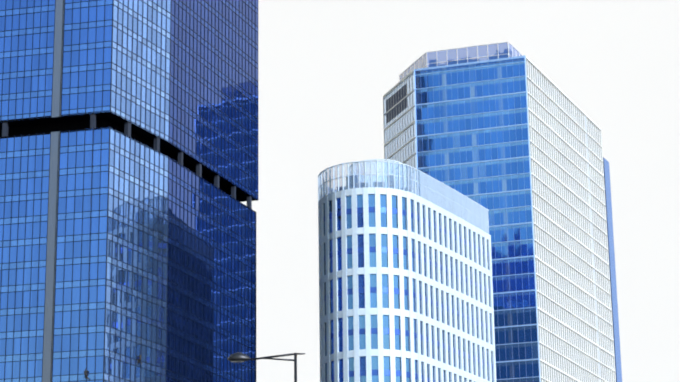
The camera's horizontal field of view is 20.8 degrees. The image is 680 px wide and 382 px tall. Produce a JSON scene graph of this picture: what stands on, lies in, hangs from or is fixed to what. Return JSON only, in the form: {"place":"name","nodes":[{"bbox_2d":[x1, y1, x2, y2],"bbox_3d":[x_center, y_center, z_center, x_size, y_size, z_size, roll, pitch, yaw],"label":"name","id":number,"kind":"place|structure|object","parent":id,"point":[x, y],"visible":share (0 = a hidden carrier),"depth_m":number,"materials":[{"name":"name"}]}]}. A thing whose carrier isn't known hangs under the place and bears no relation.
{"place":"outdoors","nodes":[
{"label":"outdoors","id":0,"kind":"place"},
{"bbox_2d":[0,0,257,381],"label":"tower","id":1,"kind":"structure","parent":0,"point":[128,157],"depth_m":323.94,"materials":[{"name":"blue glass"}]},
{"bbox_2d":[228,352,304,381],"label":"street lamp","id":2,"kind":"object","parent":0,"point":[238,357],"visible":1,"depth_m":72.74,"materials":[{"name":"grey metal"}]},
{"bbox_2d":[318,159,495,381],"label":"building","id":3,"kind":"structure","parent":0,"point":[405,286],"depth_m":341.34,"materials":[{"name":"white glass"}]},
{"bbox_2d":[241,0,679,381],"bbox_3d":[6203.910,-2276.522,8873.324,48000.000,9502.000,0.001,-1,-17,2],"label":"sky","id":4,"kind":"structure","parent":0,"point":[330,72],"depth_m":8478.56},
{"bbox_2d":[383,41,621,381],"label":"tower","id":5,"kind":"structure","parent":0,"point":[507,135],"depth_m":417.00,"materials":[{"name":"blue glass"}]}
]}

